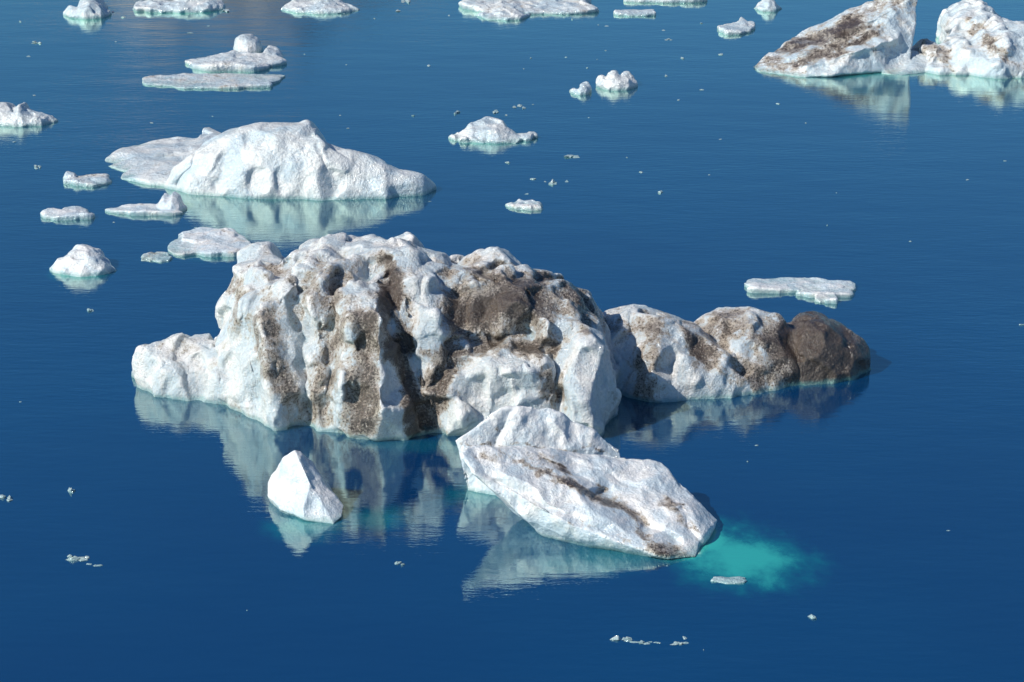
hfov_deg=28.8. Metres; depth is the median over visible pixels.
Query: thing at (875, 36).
tilted iceberg
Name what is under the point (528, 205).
ice chunk
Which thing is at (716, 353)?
iceberg
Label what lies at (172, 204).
ice floe
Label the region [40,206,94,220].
ice floe
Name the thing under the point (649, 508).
leaning ice slab
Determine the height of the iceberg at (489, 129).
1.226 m
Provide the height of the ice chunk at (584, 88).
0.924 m
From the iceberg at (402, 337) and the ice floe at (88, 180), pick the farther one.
the ice floe at (88, 180)
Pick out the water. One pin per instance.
(838, 510)
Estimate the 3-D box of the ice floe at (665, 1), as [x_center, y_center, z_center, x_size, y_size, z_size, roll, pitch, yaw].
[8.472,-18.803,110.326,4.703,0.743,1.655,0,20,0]
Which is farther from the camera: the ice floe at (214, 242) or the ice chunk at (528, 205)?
the ice chunk at (528, 205)
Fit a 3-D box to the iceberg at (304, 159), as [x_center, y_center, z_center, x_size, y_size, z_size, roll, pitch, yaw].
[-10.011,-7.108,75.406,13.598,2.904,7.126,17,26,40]
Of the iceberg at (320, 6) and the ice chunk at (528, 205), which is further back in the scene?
the iceberg at (320, 6)
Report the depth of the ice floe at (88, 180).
74.61 m
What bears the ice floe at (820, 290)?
on the water
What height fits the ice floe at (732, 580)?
0.476 m
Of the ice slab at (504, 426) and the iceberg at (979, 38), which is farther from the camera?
the iceberg at (979, 38)
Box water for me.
[0,0,1023,681]
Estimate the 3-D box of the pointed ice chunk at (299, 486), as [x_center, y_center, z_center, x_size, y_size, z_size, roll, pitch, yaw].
[-4.936,3.540,47.684,1.562,1.987,2.814,-12,23,-29]
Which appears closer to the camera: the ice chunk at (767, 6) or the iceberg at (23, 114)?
the iceberg at (23, 114)
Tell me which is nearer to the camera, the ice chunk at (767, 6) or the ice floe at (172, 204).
the ice floe at (172, 204)
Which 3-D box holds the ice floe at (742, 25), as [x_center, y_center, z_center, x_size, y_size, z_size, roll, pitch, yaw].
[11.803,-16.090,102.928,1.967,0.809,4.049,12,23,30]
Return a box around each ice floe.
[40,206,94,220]
[63,171,111,186]
[105,191,186,215]
[142,73,284,88]
[168,227,250,256]
[185,34,286,71]
[613,9,655,15]
[623,0,706,2]
[711,576,746,583]
[717,17,755,34]
[744,277,855,303]
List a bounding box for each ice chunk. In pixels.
[141,252,171,261]
[268,450,342,523]
[505,199,542,210]
[569,81,591,94]
[754,0,781,11]
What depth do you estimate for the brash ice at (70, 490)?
49.32 m
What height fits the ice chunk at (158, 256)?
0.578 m
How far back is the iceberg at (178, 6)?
107.22 m
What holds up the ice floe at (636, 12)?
on the water
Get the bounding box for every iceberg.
[0,102,57,126]
[49,244,115,276]
[63,0,111,19]
[105,120,435,200]
[131,232,621,440]
[133,0,225,12]
[281,0,359,13]
[448,116,537,143]
[458,0,598,20]
[596,70,637,90]
[603,304,870,402]
[754,0,927,76]
[911,0,1023,78]
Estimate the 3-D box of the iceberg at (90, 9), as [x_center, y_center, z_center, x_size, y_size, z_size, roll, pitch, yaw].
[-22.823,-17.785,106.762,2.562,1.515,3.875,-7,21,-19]
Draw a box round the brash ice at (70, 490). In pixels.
[0,0,1023,649]
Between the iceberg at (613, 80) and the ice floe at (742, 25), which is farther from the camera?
the ice floe at (742, 25)
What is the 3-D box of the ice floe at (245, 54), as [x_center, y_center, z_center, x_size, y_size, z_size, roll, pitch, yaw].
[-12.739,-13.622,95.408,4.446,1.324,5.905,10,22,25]
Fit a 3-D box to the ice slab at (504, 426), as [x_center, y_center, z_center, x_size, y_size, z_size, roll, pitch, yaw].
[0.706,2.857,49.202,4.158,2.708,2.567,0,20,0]
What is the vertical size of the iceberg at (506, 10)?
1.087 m
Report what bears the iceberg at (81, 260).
on the water
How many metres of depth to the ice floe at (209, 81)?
90.65 m
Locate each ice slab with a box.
[456,406,619,494]
[460,445,716,559]

